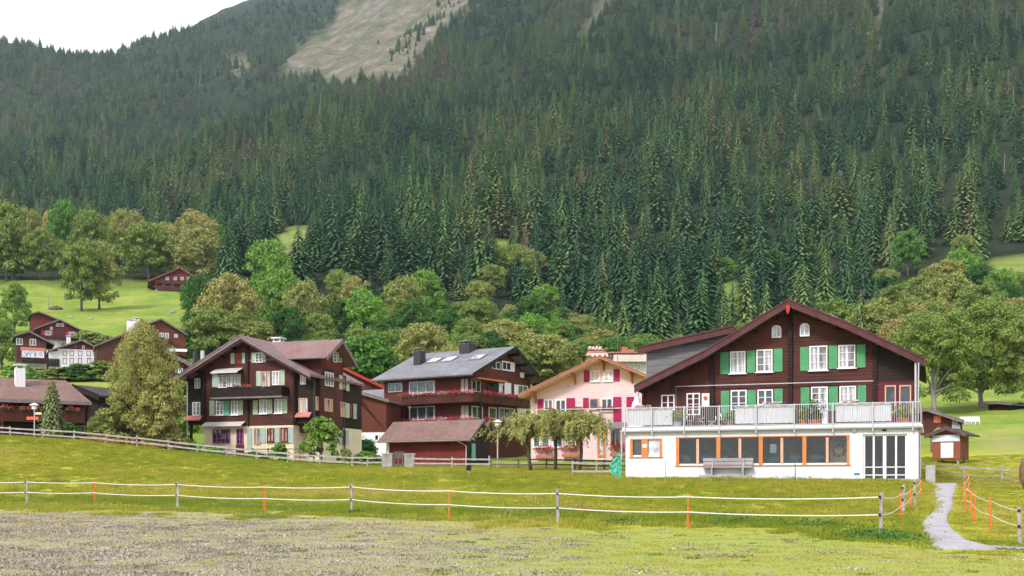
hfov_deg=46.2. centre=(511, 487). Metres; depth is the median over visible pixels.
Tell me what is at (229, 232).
conifer tree
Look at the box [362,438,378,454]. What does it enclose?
bush
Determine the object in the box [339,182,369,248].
spruce tree
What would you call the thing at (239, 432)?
window
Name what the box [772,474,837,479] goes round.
weeds
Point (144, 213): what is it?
spruce tree
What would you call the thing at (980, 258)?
broadleaf tree
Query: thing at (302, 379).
window
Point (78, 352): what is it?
chalet
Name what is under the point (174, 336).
chalet
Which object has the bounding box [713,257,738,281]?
broadleaf tree
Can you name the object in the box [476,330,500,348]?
broadleaf tree
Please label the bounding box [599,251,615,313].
spruce tree
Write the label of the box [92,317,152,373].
chalet
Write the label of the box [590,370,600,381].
window
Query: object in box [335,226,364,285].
spruce tree
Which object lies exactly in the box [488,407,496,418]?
window
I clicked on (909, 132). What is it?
spruce tree
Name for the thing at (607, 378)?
window
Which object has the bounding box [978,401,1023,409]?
hut
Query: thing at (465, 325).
broadleaf tree
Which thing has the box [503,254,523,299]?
spruce tree
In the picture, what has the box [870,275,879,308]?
spruce tree
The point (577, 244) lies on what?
spruce tree
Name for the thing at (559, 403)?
window
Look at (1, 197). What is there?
spruce tree
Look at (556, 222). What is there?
spruce tree
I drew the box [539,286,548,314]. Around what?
spruce tree
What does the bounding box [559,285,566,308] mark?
spruce tree
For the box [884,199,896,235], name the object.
spruce tree
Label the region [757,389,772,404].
window
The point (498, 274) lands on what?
broadleaf tree
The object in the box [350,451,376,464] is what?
bush
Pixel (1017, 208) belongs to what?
spruce tree
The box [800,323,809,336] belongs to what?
attic window
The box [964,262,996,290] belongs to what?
broadleaf tree
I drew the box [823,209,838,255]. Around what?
spruce tree
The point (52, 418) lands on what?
conifer tree
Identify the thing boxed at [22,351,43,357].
window
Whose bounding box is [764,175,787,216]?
spruce tree
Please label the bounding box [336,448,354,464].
bush
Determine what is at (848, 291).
spruce tree
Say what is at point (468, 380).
chalet
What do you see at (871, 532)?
weeds
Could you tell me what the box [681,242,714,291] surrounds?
spruce tree
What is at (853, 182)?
spruce tree
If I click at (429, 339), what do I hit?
broadleaf tree
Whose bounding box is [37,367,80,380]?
bush
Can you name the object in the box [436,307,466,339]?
broadleaf tree
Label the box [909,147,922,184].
spruce tree
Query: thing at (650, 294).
spruce tree
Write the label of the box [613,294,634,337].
spruce tree
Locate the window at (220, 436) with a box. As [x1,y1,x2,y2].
[213,429,229,443]
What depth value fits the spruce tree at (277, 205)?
766.56 m
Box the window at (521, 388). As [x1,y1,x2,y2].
[518,385,527,393]
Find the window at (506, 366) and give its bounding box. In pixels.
[502,361,510,371]
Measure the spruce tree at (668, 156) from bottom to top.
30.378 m
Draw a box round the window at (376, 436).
[374,434,378,440]
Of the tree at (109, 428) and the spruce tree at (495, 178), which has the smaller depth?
the tree at (109, 428)
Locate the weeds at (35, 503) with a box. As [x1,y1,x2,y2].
[20,501,43,505]
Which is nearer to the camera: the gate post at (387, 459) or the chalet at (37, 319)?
the gate post at (387, 459)
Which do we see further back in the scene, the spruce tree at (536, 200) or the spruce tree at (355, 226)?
the spruce tree at (536, 200)
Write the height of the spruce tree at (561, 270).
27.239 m
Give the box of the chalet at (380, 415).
[362,392,407,455]
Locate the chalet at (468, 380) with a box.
[370,340,542,457]
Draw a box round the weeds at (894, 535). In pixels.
[856,530,941,541]
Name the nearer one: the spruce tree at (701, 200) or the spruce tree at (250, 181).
the spruce tree at (701, 200)
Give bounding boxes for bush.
[0,363,44,379]
[31,367,53,372]
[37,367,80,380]
[55,363,99,380]
[60,422,82,439]
[78,360,122,380]
[86,415,106,439]
[91,334,112,344]
[157,433,191,449]
[175,439,202,451]
[199,444,224,453]
[241,451,270,458]
[267,443,290,460]
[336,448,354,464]
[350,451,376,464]
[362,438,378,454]
[370,455,381,463]
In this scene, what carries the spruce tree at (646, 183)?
on the ground at (342, 44)
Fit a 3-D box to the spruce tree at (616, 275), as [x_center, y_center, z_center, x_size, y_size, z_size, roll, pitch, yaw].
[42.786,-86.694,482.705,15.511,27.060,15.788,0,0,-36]
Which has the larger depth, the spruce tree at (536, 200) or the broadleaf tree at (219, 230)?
the spruce tree at (536, 200)
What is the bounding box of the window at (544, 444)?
[542,434,549,447]
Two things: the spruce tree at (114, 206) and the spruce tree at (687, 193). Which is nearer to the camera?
the spruce tree at (687, 193)
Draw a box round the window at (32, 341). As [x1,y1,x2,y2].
[30,339,35,345]
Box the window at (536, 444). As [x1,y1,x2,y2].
[532,437,540,447]
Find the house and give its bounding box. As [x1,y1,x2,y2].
[518,355,645,461]
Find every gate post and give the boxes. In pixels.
[381,453,392,466]
[404,453,415,466]
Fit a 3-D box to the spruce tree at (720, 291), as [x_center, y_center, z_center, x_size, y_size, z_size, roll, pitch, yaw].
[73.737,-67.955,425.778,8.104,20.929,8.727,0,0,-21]
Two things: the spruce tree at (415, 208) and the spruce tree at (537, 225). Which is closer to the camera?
the spruce tree at (537, 225)
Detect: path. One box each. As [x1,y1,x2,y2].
[923,483,996,548]
[988,545,1023,548]
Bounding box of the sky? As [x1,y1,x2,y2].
[0,0,246,54]
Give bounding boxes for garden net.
[609,450,621,477]
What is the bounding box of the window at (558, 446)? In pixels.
[551,435,562,447]
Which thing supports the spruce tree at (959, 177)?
on the ground at (342, 44)
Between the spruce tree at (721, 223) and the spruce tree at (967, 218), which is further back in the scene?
the spruce tree at (721, 223)
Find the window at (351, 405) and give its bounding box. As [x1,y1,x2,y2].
[350,404,352,417]
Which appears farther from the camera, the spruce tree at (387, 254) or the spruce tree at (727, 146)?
the spruce tree at (727, 146)
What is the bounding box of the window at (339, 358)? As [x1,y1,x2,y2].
[337,352,341,362]
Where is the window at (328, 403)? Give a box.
[324,398,332,411]
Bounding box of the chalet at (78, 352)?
[46,336,93,369]
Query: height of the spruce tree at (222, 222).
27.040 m
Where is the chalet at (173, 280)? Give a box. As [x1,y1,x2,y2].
[147,267,194,291]
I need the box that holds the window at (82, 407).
[77,405,84,412]
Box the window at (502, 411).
[498,407,514,419]
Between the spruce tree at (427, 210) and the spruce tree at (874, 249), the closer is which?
the spruce tree at (874, 249)
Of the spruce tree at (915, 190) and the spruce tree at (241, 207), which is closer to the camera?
the spruce tree at (915, 190)
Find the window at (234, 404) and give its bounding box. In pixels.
[229,401,238,415]
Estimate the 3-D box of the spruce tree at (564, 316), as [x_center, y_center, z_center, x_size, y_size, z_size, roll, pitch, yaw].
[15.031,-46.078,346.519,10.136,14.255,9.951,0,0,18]
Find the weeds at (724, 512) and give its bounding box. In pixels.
[698,506,748,516]
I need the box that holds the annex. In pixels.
[362,389,383,397]
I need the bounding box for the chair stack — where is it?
[676,413,726,425]
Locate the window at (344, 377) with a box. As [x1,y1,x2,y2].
[343,375,345,389]
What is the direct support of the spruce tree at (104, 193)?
on the ground at (342, 44)
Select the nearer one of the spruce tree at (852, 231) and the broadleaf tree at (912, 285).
the broadleaf tree at (912, 285)
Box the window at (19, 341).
[16,338,22,344]
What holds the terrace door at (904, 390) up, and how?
in the chalet at (793, 355)
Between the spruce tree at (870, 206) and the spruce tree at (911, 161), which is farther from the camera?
the spruce tree at (911, 161)
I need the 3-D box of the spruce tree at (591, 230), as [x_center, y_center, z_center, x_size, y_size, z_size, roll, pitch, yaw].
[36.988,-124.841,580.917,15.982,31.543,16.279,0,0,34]
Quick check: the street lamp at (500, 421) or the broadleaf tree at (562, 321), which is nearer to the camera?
the street lamp at (500, 421)
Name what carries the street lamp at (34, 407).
on the ground at (342, 44)
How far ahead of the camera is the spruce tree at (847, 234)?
538.76 m
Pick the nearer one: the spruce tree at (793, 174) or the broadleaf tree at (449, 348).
the broadleaf tree at (449, 348)
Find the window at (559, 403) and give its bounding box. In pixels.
[555,399,565,411]
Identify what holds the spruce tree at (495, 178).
on the ground at (342, 44)
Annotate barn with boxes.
[377,419,491,465]
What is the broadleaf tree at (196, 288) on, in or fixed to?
on the ground at (342, 44)
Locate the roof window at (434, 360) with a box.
[425,357,443,363]
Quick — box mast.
[617,317,617,361]
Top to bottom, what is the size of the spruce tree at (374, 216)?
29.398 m
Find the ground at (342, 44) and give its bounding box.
[0,0,1023,575]
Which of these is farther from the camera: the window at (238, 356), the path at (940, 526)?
the window at (238, 356)
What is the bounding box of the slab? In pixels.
[699,475,751,477]
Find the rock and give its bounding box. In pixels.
[48,305,62,309]
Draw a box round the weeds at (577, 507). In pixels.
[562,502,590,510]
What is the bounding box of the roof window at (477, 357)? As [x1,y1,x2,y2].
[468,354,487,360]
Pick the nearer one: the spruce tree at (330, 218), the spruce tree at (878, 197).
the spruce tree at (330, 218)
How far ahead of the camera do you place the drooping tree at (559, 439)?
82.88 m
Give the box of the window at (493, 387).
[487,383,498,393]
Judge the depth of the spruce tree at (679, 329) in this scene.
338.07 m
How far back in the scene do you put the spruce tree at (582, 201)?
678.67 m
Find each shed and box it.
[919,408,964,435]
[924,427,979,463]
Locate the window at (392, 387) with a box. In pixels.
[388,382,401,391]
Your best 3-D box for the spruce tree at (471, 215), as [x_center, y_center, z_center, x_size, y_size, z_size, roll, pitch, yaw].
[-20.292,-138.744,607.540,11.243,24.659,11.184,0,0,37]
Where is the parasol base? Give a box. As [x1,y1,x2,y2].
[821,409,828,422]
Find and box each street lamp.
[27,403,41,436]
[494,419,502,467]
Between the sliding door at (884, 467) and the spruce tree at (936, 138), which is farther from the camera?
the spruce tree at (936, 138)
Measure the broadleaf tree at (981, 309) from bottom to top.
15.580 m
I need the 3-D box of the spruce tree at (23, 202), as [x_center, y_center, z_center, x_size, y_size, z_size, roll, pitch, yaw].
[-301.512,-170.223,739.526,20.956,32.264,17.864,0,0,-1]
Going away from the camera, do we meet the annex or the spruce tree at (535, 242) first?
the annex
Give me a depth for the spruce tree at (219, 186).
877.04 m
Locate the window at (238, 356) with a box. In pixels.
[235,353,241,362]
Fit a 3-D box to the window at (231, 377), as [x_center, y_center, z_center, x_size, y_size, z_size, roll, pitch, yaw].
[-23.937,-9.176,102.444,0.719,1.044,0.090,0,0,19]
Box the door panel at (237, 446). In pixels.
[236,445,243,455]
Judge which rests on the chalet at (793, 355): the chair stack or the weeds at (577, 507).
the chair stack
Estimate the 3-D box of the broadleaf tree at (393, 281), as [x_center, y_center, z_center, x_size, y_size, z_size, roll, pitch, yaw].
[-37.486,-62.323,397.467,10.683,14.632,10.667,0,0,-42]
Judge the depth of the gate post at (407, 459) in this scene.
88.60 m
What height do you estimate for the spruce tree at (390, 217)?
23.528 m
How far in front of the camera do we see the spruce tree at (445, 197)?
648.16 m
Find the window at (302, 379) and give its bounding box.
[300,373,305,384]
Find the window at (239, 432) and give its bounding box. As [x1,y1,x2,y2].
[236,429,243,443]
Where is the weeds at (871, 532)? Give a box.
[817,523,945,537]
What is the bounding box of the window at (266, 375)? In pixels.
[261,371,270,386]
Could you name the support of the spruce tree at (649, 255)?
on the ground at (342, 44)
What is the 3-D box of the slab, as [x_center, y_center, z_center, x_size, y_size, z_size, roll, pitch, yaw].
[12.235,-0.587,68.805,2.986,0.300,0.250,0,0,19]
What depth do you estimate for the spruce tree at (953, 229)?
542.37 m
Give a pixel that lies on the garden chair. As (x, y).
(977, 419)
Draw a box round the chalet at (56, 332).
[33,319,85,354]
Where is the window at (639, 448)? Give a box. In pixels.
[629,438,662,457]
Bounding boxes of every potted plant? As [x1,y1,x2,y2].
[667,405,686,425]
[723,411,734,424]
[795,408,809,423]
[802,395,829,423]
[892,402,916,421]
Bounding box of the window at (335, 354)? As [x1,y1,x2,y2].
[333,352,336,362]
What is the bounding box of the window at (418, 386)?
[409,380,434,393]
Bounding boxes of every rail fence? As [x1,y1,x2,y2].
[0,426,352,465]
[352,455,381,465]
[412,455,490,467]
[490,458,625,469]
[572,459,621,474]
[925,462,1018,479]
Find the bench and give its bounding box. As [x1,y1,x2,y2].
[702,458,752,474]
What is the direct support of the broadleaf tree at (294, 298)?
on the ground at (342, 44)
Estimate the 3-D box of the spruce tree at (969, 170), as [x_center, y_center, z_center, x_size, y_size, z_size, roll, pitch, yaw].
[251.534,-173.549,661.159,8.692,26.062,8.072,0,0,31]
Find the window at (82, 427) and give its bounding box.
[77,425,84,434]
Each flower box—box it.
[633,404,650,408]
[762,401,784,405]
[841,399,860,403]
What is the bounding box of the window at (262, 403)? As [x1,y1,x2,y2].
[258,399,266,414]
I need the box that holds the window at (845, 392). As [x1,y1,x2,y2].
[839,386,855,402]
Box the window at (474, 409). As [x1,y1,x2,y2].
[471,406,482,418]
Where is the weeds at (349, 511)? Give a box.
[342,507,365,513]
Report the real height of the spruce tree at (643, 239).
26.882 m
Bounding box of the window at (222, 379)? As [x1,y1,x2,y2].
[218,375,226,387]
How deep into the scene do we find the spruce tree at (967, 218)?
483.21 m
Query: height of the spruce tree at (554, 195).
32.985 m
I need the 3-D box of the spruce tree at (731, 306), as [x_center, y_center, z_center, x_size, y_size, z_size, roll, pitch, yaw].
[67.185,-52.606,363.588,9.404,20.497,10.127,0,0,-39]
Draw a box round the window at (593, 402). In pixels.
[588,398,598,409]
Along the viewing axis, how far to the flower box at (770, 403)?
68.71 m
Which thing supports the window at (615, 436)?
in the house
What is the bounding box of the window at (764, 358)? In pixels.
[755,349,773,372]
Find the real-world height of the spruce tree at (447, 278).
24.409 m
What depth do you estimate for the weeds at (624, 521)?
41.99 m
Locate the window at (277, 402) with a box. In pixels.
[273,399,282,413]
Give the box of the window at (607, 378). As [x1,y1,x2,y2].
[603,370,613,381]
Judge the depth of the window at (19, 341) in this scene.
264.18 m
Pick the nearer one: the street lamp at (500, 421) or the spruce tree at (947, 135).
the street lamp at (500, 421)
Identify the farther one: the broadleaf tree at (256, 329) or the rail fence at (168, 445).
the broadleaf tree at (256, 329)
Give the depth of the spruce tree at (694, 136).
852.99 m
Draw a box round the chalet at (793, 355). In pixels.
[620,299,926,480]
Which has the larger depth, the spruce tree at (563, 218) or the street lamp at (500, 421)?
the spruce tree at (563, 218)
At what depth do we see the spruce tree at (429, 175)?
803.56 m
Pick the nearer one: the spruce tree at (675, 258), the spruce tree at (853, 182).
the spruce tree at (675, 258)
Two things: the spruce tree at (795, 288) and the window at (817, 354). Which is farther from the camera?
the spruce tree at (795, 288)
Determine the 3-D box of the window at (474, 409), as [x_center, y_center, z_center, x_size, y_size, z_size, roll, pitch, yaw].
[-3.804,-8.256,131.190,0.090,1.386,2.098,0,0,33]
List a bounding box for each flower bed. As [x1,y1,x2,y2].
[69,436,115,440]
[95,438,158,443]
[138,441,189,447]
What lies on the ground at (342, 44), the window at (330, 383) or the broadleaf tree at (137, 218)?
the broadleaf tree at (137, 218)
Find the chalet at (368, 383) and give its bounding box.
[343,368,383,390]
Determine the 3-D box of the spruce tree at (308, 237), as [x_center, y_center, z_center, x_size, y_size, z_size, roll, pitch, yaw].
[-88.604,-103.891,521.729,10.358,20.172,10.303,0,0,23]
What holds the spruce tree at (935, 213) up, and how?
on the ground at (342, 44)
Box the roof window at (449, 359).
[440,356,458,362]
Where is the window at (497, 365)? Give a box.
[492,362,500,369]
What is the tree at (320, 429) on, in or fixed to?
on the ground at (342, 44)
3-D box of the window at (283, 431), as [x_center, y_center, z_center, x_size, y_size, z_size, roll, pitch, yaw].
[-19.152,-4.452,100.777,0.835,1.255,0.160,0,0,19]
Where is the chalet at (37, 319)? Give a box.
[28,311,57,334]
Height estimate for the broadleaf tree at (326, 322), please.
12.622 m
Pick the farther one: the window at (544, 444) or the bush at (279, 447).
the window at (544, 444)
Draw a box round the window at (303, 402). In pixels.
[299,398,307,412]
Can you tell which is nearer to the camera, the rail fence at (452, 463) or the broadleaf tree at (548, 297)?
the rail fence at (452, 463)
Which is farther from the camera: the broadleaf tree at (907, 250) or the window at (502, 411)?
the broadleaf tree at (907, 250)
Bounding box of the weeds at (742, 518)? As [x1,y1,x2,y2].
[696,515,780,523]
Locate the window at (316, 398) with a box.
[315,396,318,409]
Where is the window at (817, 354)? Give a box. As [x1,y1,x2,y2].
[808,346,828,371]
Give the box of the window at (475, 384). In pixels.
[471,380,480,391]
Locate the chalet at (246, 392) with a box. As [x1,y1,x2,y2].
[173,334,363,462]
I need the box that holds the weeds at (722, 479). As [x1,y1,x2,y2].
[694,475,751,481]
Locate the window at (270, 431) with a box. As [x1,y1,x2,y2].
[266,428,273,442]
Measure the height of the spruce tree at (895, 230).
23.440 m
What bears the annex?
on the ground at (342, 44)
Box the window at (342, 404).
[340,402,345,416]
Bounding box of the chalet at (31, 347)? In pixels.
[12,331,59,369]
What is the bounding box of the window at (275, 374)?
[272,371,278,384]
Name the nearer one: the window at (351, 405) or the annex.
the window at (351, 405)
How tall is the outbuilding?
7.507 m
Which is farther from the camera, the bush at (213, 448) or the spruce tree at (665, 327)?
the spruce tree at (665, 327)
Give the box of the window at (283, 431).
[279,427,287,442]
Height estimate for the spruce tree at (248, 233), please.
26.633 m
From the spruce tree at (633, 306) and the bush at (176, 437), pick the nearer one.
the bush at (176, 437)
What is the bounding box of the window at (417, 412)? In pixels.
[409,406,434,419]
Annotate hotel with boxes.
[582,346,645,373]
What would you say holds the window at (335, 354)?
in the chalet at (246, 392)
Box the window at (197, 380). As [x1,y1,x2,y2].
[195,378,200,388]
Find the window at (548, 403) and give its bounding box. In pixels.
[544,399,552,410]
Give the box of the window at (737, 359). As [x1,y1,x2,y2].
[728,351,746,374]
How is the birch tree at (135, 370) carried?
on the ground at (342, 44)
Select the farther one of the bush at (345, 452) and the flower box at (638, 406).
the bush at (345, 452)
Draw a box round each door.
[471,443,475,460]
[597,430,604,456]
[687,393,699,414]
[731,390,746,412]
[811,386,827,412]
[863,429,906,478]
[885,385,895,412]
[899,385,910,412]
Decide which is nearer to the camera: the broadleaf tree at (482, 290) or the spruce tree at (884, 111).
the broadleaf tree at (482, 290)
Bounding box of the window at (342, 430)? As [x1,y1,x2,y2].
[342,430,345,444]
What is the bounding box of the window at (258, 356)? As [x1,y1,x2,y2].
[255,352,262,362]
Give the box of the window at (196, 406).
[192,402,200,415]
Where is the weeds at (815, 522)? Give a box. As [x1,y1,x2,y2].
[782,517,872,526]
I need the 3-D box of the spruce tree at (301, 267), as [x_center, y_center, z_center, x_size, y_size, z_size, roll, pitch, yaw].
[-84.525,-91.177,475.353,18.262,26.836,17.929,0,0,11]
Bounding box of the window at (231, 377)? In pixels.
[228,374,235,386]
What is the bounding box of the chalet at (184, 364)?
[133,347,190,410]
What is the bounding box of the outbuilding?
[72,384,148,438]
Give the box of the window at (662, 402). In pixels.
[661,395,674,409]
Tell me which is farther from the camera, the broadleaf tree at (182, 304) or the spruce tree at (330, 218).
the spruce tree at (330, 218)
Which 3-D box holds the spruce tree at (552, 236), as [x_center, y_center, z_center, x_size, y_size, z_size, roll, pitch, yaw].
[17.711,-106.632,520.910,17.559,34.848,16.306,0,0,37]
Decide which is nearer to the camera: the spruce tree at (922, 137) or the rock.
the rock
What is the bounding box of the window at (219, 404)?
[215,401,223,415]
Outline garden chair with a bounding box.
[975,417,979,424]
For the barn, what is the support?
on the ground at (342, 44)
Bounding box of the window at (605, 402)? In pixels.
[600,398,613,411]
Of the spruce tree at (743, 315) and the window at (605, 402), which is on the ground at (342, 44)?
the spruce tree at (743, 315)
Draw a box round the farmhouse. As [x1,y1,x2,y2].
[0,364,91,439]
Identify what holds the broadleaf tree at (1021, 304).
on the ground at (342, 44)
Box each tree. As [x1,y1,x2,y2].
[0,189,5,204]
[0,239,34,279]
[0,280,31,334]
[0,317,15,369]
[8,189,21,218]
[16,206,47,270]
[18,186,33,219]
[18,226,65,279]
[36,380,67,438]
[37,201,43,217]
[52,237,111,310]
[60,330,101,345]
[66,208,111,255]
[67,190,75,213]
[78,189,91,210]
[80,239,125,309]
[95,386,152,444]
[97,228,119,266]
[98,172,108,204]
[102,207,138,270]
[102,317,187,445]
[107,190,122,225]
[113,221,184,279]
[120,208,149,261]
[130,372,185,447]
[137,198,149,222]
[147,221,179,269]
[149,382,199,443]
[154,174,175,216]
[164,233,197,269]
[169,208,220,274]
[169,225,221,279]
[170,189,195,229]
[175,204,203,268]
[177,305,248,352]
[179,271,215,322]
[179,281,194,309]
[193,271,264,326]
[205,181,218,215]
[206,173,225,204]
[208,215,222,263]
[210,228,234,288]
[213,198,227,228]
[215,188,233,225]
[216,208,226,247]
[219,214,243,274]
[222,215,249,274]
[232,211,258,275]
[236,319,281,341]
[237,197,243,218]
[239,189,250,229]
[239,195,250,230]
[239,209,251,260]
[242,236,294,310]
[243,201,262,248]
[244,167,255,193]
[245,198,259,229]
[248,213,260,267]
[253,215,264,252]
[254,267,297,323]
[257,189,280,249]
[264,306,309,341]
[265,187,287,232]
[265,188,288,227]
[275,164,287,198]
[275,171,298,215]
[276,184,288,225]
[279,278,329,330]
[285,224,319,285]
[297,312,338,339]
[298,416,343,462]
[303,216,326,271]
[304,226,315,269]
[311,219,327,265]
[316,213,349,275]
[318,201,329,238]
[319,175,341,214]
[321,186,343,253]
[322,269,354,308]
[326,298,357,335]
[327,189,339,218]
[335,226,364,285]
[337,275,370,303]
[337,286,388,335]
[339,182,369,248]
[343,325,375,339]
[344,215,381,280]
[345,335,400,385]
[346,195,374,256]
[361,185,373,224]
[365,192,380,248]
[365,197,373,235]
[365,321,394,332]
[367,204,396,264]
[376,234,395,283]
[377,251,396,295]
[380,278,408,302]
[381,220,415,277]
[383,274,422,322]
[384,201,397,244]
[388,298,438,332]
[388,342,408,365]
[392,180,411,224]
[392,321,456,360]
[397,201,417,235]
[398,219,406,248]
[401,220,421,261]
[404,166,414,206]
[407,177,427,230]
[408,267,447,317]
[409,175,423,210]
[414,180,435,237]
[417,224,440,273]
[422,155,437,194]
[423,178,438,221]
[429,232,456,289]
[432,201,461,247]
[433,201,460,272]
[433,345,458,352]
[435,181,453,224]
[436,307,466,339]
[450,198,468,262]
[451,196,474,243]
[451,316,484,338]
[454,180,475,219]
[456,297,499,324]
[458,248,475,299]
[461,154,480,196]
[465,190,480,234]
[465,280,496,307]
[472,172,495,211]
[472,408,595,469]
[474,223,499,289]
[476,175,497,224]
[476,176,488,220]
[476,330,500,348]
[478,263,506,297]
[481,181,514,237]
[481,317,535,342]
[486,174,522,226]
[487,152,507,196]
[490,243,533,283]
[500,226,516,261]
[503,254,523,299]
[505,408,597,469]
[506,260,532,304]
[507,166,520,196]
[507,188,521,229]
[508,312,555,334]
[510,343,538,371]
[511,166,521,210]
[513,295,547,321]
[516,193,544,235]
[519,149,534,188]
[520,247,548,277]
[521,220,529,250]
[522,332,583,380]
[523,174,546,222]
[523,257,551,309]
[528,217,543,255]
[530,284,561,311]
[531,228,543,273]
[532,246,543,286]
[539,203,568,276]
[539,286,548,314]
[539,410,614,469]
[540,173,567,228]
[543,240,556,285]
[544,200,562,253]
[545,230,571,292]
[548,317,574,339]
[553,275,567,310]
[553,348,576,374]
[556,170,572,212]
[556,185,568,246]
[556,201,591,272]
[557,304,575,331]
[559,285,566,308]
[563,242,587,306]
[568,178,600,223]
[568,230,586,284]
[571,204,593,258]
[572,268,589,315]
[578,252,610,314]
[582,200,602,259]
[583,161,595,197]
[584,227,609,287]
[585,265,612,324]
[587,170,607,212]
[594,290,617,328]
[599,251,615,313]
[602,200,627,268]
[605,239,628,302]
[609,183,630,231]
[612,248,644,312]
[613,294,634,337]
[615,208,633,253]
[615,266,645,319]
[616,273,646,333]
[623,242,644,287]
[626,227,646,275]
[631,298,646,335]
[632,213,655,261]
[633,296,666,341]
[636,142,669,188]
[637,157,653,202]
[638,225,659,289]
[639,258,655,301]
[640,203,658,246]
[640,213,657,256]
[641,176,674,229]
[641,273,665,329]
[644,286,679,339]
[649,260,662,304]
[654,222,671,259]
[655,266,682,323]
[659,170,667,210]
[661,125,676,165]
[666,103,679,142]
[668,198,703,251]
[668,229,688,289]
[668,230,691,278]
[669,256,691,316]
[670,98,687,135]
[671,184,682,226]
[674,313,682,336]
[675,183,697,229]
[679,279,720,335]
[680,240,726,303]
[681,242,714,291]
[684,141,698,180]
[688,120,705,162]
[688,263,715,319]
[694,180,711,222]
[694,199,712,241]
[696,271,713,330]
[703,198,732,256]
[703,234,712,267]
[706,231,729,283]
[709,153,733,204]
[711,267,729,322]
[712,203,727,242]
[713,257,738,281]
[715,126,734,165]
[715,297,730,328]
[720,281,738,327]
[721,225,737,274]
[723,179,751,223]
[724,198,742,248]
[729,196,754,247]
[730,265,760,325]
[734,322,744,328]
[741,262,759,313]
[744,231,777,304]
[749,202,762,241]
[750,183,766,228]
[753,253,776,310]
[753,277,773,315]
[758,282,773,314]
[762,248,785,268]
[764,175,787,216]
[770,177,786,227]
[770,223,788,258]
[770,240,782,285]
[772,257,789,302]
[779,152,800,195]
[781,151,803,190]
[782,218,820,289]
[783,95,804,136]
[783,223,812,290]
[787,265,813,303]
[787,270,801,301]
[789,189,816,241]
[803,180,817,228]
[805,186,828,242]
[814,296,863,322]
[817,116,835,158]
[822,172,857,227]
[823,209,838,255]
[827,121,847,169]
[827,170,854,209]
[830,230,857,300]
[835,218,855,260]
[837,262,859,312]
[845,296,906,337]
[847,141,861,190]
[848,175,864,215]
[849,190,874,241]
[851,187,871,254]
[852,289,871,332]
[854,243,874,302]
[859,151,870,189]
[861,190,872,242]
[862,217,884,264]
[863,93,883,133]
[863,179,881,230]
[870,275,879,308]
[871,169,895,210]
[871,171,888,227]
[872,268,900,288]
[876,318,908,340]
[877,206,898,266]
[878,90,890,128]
[879,188,915,248]
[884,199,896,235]
[887,297,994,410]
[888,227,927,275]
[890,210,900,255]
[890,327,923,346]
[891,191,909,226]
[891,294,926,318]
[897,274,938,304]
[901,108,920,147]
[901,195,930,241]
[904,138,916,182]
[904,146,943,199]
[905,297,954,329]
[906,171,922,213]
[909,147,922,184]
[911,213,934,257]
[914,172,946,230]
[916,119,932,159]
[916,160,938,209]
[917,188,944,235]
[918,178,938,233]
[922,116,947,158]
[922,271,976,306]
[924,258,966,279]
[933,108,952,150]
[938,294,1023,407]
[941,198,965,244]
[943,246,980,276]
[945,166,988,225]
[947,234,981,258]
[948,170,964,212]
[949,111,971,151]
[950,203,991,260]
[952,280,1011,322]
[960,197,994,258]
[961,44,985,85]
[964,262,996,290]
[966,91,992,130]
[966,152,972,183]
[968,171,981,205]
[969,253,984,264]
[975,203,991,244]
[980,267,1021,295]
[989,282,1023,301]
[992,310,1023,397]
[1001,296,1023,311]
[1010,196,1023,242]
[1010,299,1023,313]
[1011,187,1023,228]
[1018,121,1023,153]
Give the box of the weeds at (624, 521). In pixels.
[601,516,648,524]
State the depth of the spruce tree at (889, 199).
637.43 m
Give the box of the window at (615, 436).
[610,429,620,446]
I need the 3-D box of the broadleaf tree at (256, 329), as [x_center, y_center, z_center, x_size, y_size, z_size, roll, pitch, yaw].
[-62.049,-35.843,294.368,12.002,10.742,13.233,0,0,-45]
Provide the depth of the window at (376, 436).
127.09 m
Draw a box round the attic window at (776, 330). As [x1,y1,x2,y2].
[772,325,780,337]
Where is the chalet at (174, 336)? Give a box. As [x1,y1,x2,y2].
[147,318,186,357]
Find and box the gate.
[393,455,403,465]
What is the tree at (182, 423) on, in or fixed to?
on the ground at (342, 44)
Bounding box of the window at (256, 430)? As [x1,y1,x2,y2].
[254,428,260,443]
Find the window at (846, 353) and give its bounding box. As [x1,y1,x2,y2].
[837,345,856,368]
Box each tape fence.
[0,478,920,532]
[962,474,1021,543]
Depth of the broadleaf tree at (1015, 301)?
293.88 m
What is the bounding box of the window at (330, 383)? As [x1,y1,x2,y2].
[325,372,333,386]

